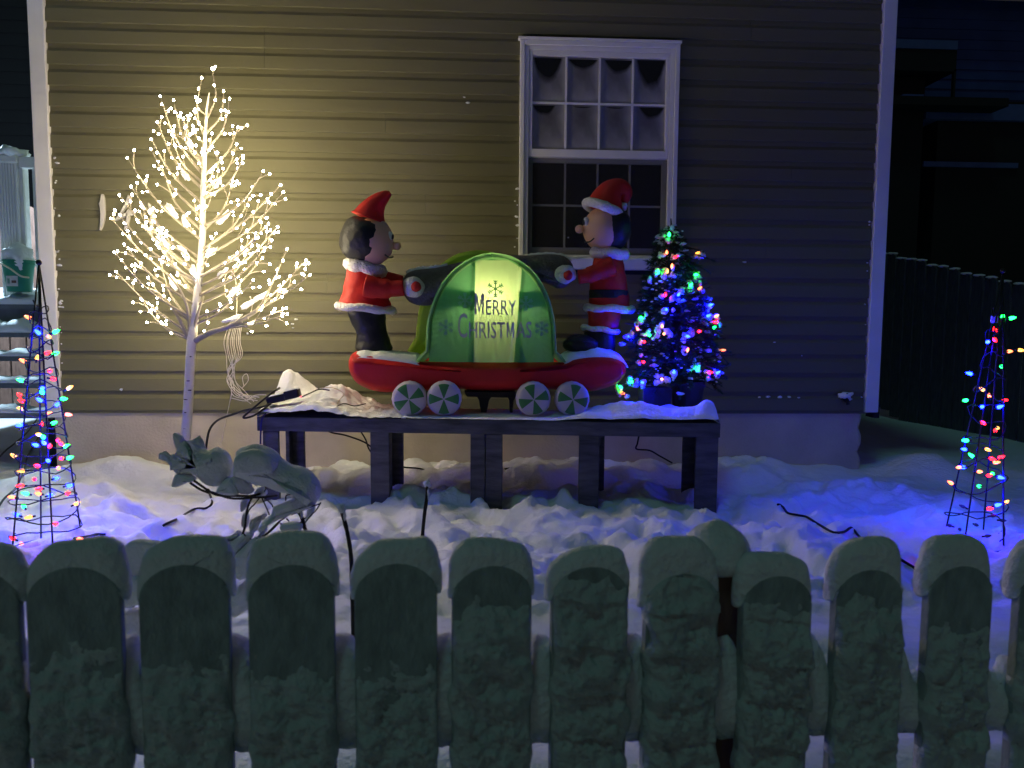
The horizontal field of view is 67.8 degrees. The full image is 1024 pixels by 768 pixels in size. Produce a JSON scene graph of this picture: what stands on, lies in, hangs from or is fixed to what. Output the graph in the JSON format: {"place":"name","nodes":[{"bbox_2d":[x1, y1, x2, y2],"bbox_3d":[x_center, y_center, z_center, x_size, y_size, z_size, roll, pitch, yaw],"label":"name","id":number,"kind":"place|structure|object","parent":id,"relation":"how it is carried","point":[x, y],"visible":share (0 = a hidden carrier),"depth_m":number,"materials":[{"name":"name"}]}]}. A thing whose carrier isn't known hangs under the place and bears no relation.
{"place":"outdoors","nodes":[
{"label":"outdoors","id":0,"kind":"place"},
{"bbox_2d":[53,97,870,398],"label":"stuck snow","id":1,"kind":"structure","parent":0,"point":[247,333],"depth_m":4.92,"materials":[{"name":"white snow"}]},
{"bbox_2d":[0,390,1023,767],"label":"snow ground","id":2,"kind":"structure","parent":0,"point":[896,488],"depth_m":3.96,"materials":[{"name":"white snow"}]},
{"bbox_2d":[0,0,33,371],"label":"neighbour shed","id":3,"kind":"structure","parent":2,"relation":"on","point":[16,129],"depth_m":12.24,"materials":[{"name":"black"}]},
{"bbox_2d":[0,419,36,456],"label":"extension cord","id":4,"kind":"object","parent":2,"relation":"on","point":[3,452],"visible":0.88,"depth_m":5.87,"materials":[{"name":"black plastic"}]},
{"bbox_2d":[0,436,38,505],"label":"extension cord","id":5,"kind":"object","parent":2,"relation":"on","point":[5,497],"visible":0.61,"depth_m":4.55,"materials":[{"name":"black plastic"}]},
{"bbox_2d":[0,207,44,406],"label":"porch fence","id":6,"kind":"object","parent":2,"relation":"on","point":[7,395],"visible":0.08,"depth_m":8.16,"materials":[{"name":"white wood"}]},
{"bbox_2d":[0,288,56,466],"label":"porch steps","id":7,"kind":"structure","parent":2,"relation":"on","point":[16,308],"depth_m":5.67,"materials":[{"name":"black"}]},
{"bbox_2d":[0,242,36,291],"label":"bucket","id":8,"kind":"object","parent":7,"relation":"on","point":[17,262],"visible":1,"depth_m":5.92,"materials":[{"name":"green plastic"}]},
{"bbox_2d":[0,144,38,295],"bbox_3d":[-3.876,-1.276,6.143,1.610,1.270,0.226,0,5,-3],"label":"plastic chair","id":9,"kind":"object","parent":7,"relation":"on","point":[16,164],"visible":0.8,"depth_m":6.09,"materials":[{"name":"white plastic"}]},
{"bbox_2d":[5,260,82,545],"bbox_3d":[-1.953,0.136,3.169,0.298,1.296,0.359,-1,5,-21],"label":"light cone","id":10,"kind":"object","parent":2,"relation":"on","point":[39,281],"visible":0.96,"depth_m":3.13,"materials":[{"name":"black metal"}]},
{"bbox_2d":[73,533,105,539],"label":"extension cord","id":11,"kind":"object","parent":2,"relation":"on","point":[95,534],"visible":0.83,"depth_m":3.39,"materials":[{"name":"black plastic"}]},
{"bbox_2d":[162,493,212,526],"bbox_3d":[-1.618,0.634,3.923,0.109,0.080,0.879,0,5,-8],"label":"extension cord","id":12,"kind":"object","parent":2,"relation":"on","point":[187,512],"visible":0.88,"depth_m":3.99,"materials":[{"name":"black plastic"}]},
{"bbox_2d":[109,66,310,440],"bbox_3d":[-1.670,-0.626,4.175,1.172,2.250,0.464,1,5,10],"label":"birch light tree","id":13,"kind":"object","parent":2,"relation":"on","point":[190,335],"visible":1,"depth_m":4.26,"materials":[{"name":"white plastic"}]},
{"bbox_2d":[221,271,265,441],"bbox_3d":[-1.510,-0.142,4.283,0.146,0.985,0.389,-4,6,-39],"label":"white cord bundle","id":14,"kind":"object","parent":13,"relation":"hanging from","point":[232,382],"visible":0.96,"depth_m":4.32,"materials":[{"name":"beige plastic"}]},
{"bbox_2d":[124,433,321,635],"bbox_3d":[-0.736,0.532,1.901,0.531,0.820,0.140,0,5,-3],"label":"snowy shrub","id":15,"kind":"object","parent":2,"relation":"on","point":[263,467],"visible":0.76,"depth_m":1.86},
{"bbox_2d":[297,510,306,529],"bbox_3d":[-0.522,0.492,1.902,0.038,0.396,0.022,0,5,-3],"label":"bare stalk","id":16,"kind":"object","parent":2,"relation":"on","point":[300,513],"visible":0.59,"depth_m":1.89,"materials":[{"name":"black plant"}]},
{"bbox_2d":[337,504,354,637],"bbox_3d":[-0.415,0.500,1.911,0.040,0.407,0.022,-1,5,-17],"label":"bare stalk","id":17,"kind":"object","parent":2,"relation":"on","point":[341,508],"visible":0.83,"depth_m":1.90,"materials":[{"name":"black plant"}]},
{"bbox_2d":[329,432,423,469],"bbox_3d":[-0.761,0.423,4.615,0.768,0.371,0.101,-2,5,-25],"label":"extension cord","id":18,"kind":"object","parent":2,"relation":"on","point":[369,446],"visible":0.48,"depth_m":4.52,"materials":[{"name":"black plastic"}]},
{"bbox_2d":[421,479,430,535],"bbox_3d":[-0.318,0.571,2.774,0.053,0.457,0.028,0,5,-3],"label":"bare stalk","id":19,"kind":"object","parent":2,"relation":"on","point":[427,484],"visible":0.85,"depth_m":2.76,"materials":[{"name":"black plant"}]},
{"bbox_2d":[27,0,897,468],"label":"house","id":20,"kind":"structure","parent":2,"relation":"on","point":[729,136],"depth_m":4.92,"materials":[{"name":"beige wood"}]},
{"bbox_2d":[98,194,105,230],"bbox_3d":[-2.578,-1.081,4.795,0.040,0.227,0.018,0,5,-3],"label":"house number","id":21,"kind":"object","parent":20,"relation":"attached to","point":[102,203],"visible":1,"depth_m":4.79,"materials":[{"name":"white wood"}]},
{"bbox_2d":[115,195,136,229],"bbox_3d":[-2.437,-1.078,4.803,0.132,0.222,0.018,0,5,-3],"label":"house number","id":22,"kind":"object","parent":20,"relation":"attached to","point":[128,214],"visible":0.77,"depth_m":4.79,"materials":[{"name":"white wood"}]},
{"bbox_2d":[148,203,154,229],"bbox_3d":[-2.276,-1.055,4.814,0.036,0.178,0.018,0,5,-3],"label":"house number","id":23,"kind":"object","parent":20,"relation":"attached to","point":[150,206],"visible":0.55,"depth_m":4.80,"materials":[{"name":"white wood"}]},
{"bbox_2d":[518,36,681,270],"bbox_3d":[0.552,-1.476,4.940,1.072,1.460,0.137,0,5,-3],"label":"window","id":24,"kind":"structure","parent":20,"relation":"in","point":[594,111],"depth_m":4.94,"materials":[{"name":"white plastic"}]},
{"bbox_2d":[838,392,852,404],"bbox_3d":[2.243,0.096,5.126,0.095,0.087,0.088,-3,6,-34],"label":"garden tap","id":25,"kind":"object","parent":20,"relation":"attached to","point":[846,397],"visible":1,"depth_m":5.10,"materials":[{"name":"grey metal"}]},
{"bbox_2d":[257,409,719,512],"bbox_3d":[-0.133,0.516,4.286,2.459,0.691,0.460,1,5,3],"label":"long table","id":26,"kind":"object","parent":2,"relation":"on","point":[700,440],"visible":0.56,"depth_m":4.05,"materials":[{"name":"paint"}]},
{"bbox_2d":[260,413,265,443],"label":"extension cord","id":27,"kind":"object","parent":26,"relation":"hanging from","point":[261,426],"visible":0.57,"depth_m":4.07,"materials":[{"name":"black plastic"}]},
{"bbox_2d":[257,369,719,422],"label":"snow","id":28,"kind":"structure","parent":26,"relation":"on","point":[322,400],"depth_m":4.12,"materials":[{"name":"white snow"}]},
{"bbox_2d":[205,404,268,448],"bbox_3d":[-1.561,0.242,4.252,0.570,0.302,0.057,4,6,33],"label":"extension cord","id":29,"kind":"object","parent":28,"relation":"on","point":[217,420],"visible":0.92,"depth_m":4.26,"materials":[{"name":"black plastic"}]},
{"bbox_2d":[242,387,279,418],"bbox_3d":[-1.334,0.103,4.094,0.056,0.158,0.225,5,7,43],"label":"extension cord","id":30,"kind":"object","parent":28,"relation":"on","point":[257,404],"visible":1,"depth_m":4.06,"materials":[{"name":"black plastic"}]},
{"bbox_2d":[266,387,301,403],"bbox_3d":[-1.247,0.065,4.184,0.197,0.090,0.079,0,5,-3],"label":"outlet box","id":31,"kind":"object","parent":28,"relation":"on","point":[286,395],"visible":0.89,"depth_m":4.15,"materials":[{"name":"black plastic"}]},
{"bbox_2d":[301,389,329,397],"bbox_3d":[-1.081,0.050,4.189,0.157,0.049,0.022,-1,5,-18],"label":"extension cord","id":32,"kind":"object","parent":28,"relation":"on","point":[314,391],"visible":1,"depth_m":4.18,"materials":[{"name":"black plastic"}]},
{"bbox_2d":[319,387,343,403],"bbox_3d":[-0.995,0.064,4.203,0.133,0.091,0.026,0,5,-3],"label":"white lead","id":33,"kind":"object","parent":28,"relation":"on","point":[334,388],"visible":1,"depth_m":4.21,"materials":[{"name":"beige plastic"}]},
{"bbox_2d":[319,403,365,412],"bbox_3d":[-0.923,0.128,4.163,0.252,0.050,0.033,-1,5,-19],"label":"extension cord","id":34,"kind":"object","parent":28,"relation":"on","point":[349,404],"visible":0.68,"depth_m":4.16,"materials":[{"name":"black plastic"}]},
{"bbox_2d":[334,178,635,418],"bbox_3d":[-0.141,-0.492,4.300,1.715,1.352,0.542,0,5,-3],"label":"inflatable handcar","id":35,"kind":"object","parent":28,"relation":"on","point":[485,330],"visible":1,"depth_m":4.17,"materials":[{"name":"red fabric"}]},
{"bbox_2d":[670,380,704,406],"bbox_3d":[1.017,0.080,4.423,0.200,0.196,0.200,0,5,-3],"label":"plant pot","id":36,"kind":"object","parent":28,"relation":"on","point":[693,396],"visible":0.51,"depth_m":4.34,"materials":[{"name":"blue plastic"}]},
{"bbox_2d":[635,437,672,462],"bbox_3d":[0.833,0.385,4.468,0.240,0.175,0.031,-1,5,-19],"label":"extension cord","id":37,"kind":"object","parent":26,"relation":"hanging from","point":[636,448],"visible":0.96,"depth_m":4.46,"materials":[{"name":"black plastic"}]},
{"bbox_2d":[638,386,671,405],"bbox_3d":[0.804,0.101,4.305,0.163,0.170,0.155,0,5,-3],"label":"planter box","id":38,"kind":"object","parent":26,"relation":"on","point":[662,396],"visible":0.46,"depth_m":4.23,"materials":[{"name":"blue plastic"}]},
{"bbox_2d":[615,219,733,405],"bbox_3d":[0.945,-0.396,4.378,0.707,1.090,0.580,0,5,-3],"label":"fir tree","id":39,"kind":"object","parent":38,"relation":"in","point":[675,304],"visible":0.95,"depth_m":4.28,"materials":[{"name":"plastic"}]},
{"bbox_2d":[619,232,725,393],"bbox_3d":[0.929,-0.418,4.340,0.587,0.964,0.514,-2,6,-29],"label":"christmas light string","id":40,"kind":"object","parent":39,"relation":"attached to","point":[662,326],"visible":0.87,"depth_m":4.21,"materials":[{"name":"multicoloured plastic"}]},
{"bbox_2d":[0,519,1023,767],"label":"picket fence","id":41,"kind":"object","parent":2,"relation":"on","point":[720,663],"visible":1,"depth_m":1.26,"materials":[{"name":"wood"}]},
{"bbox_2d":[777,503,914,568],"bbox_3d":[1.521,0.666,3.510,0.199,0.078,0.992,0,5,-7],"label":"extension cord","id":42,"kind":"object","parent":2,"relation":"on","point":[844,531],"visible":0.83,"depth_m":3.57,"materials":[{"name":"black plastic"}]},
{"bbox_2d":[879,252,1023,442],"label":"back fence","id":43,"kind":"object","parent":2,"relation":"on","point":[936,323],"visible":0.77,"depth_m":7.25,"materials":[{"name":"black wood"}]},
{"bbox_2d":[886,0,1023,297],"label":"neighbour house","id":44,"kind":"structure","parent":2,"relation":"on","point":[956,189],"depth_m":12.29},
{"bbox_2d":[944,268,1023,551],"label":"light cone","id":45,"kind":"object","parent":2,"relation":"on","point":[1000,300],"visible":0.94,"depth_m":3.44,"materials":[{"name":"black metal"}]},
{"bbox_2d":[570,257,650,259],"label":"sill snow","id":46,"kind":"structure","parent":0,"point":[628,258],"depth_m":4.95,"materials":[{"name":"white snow"}]}
]}

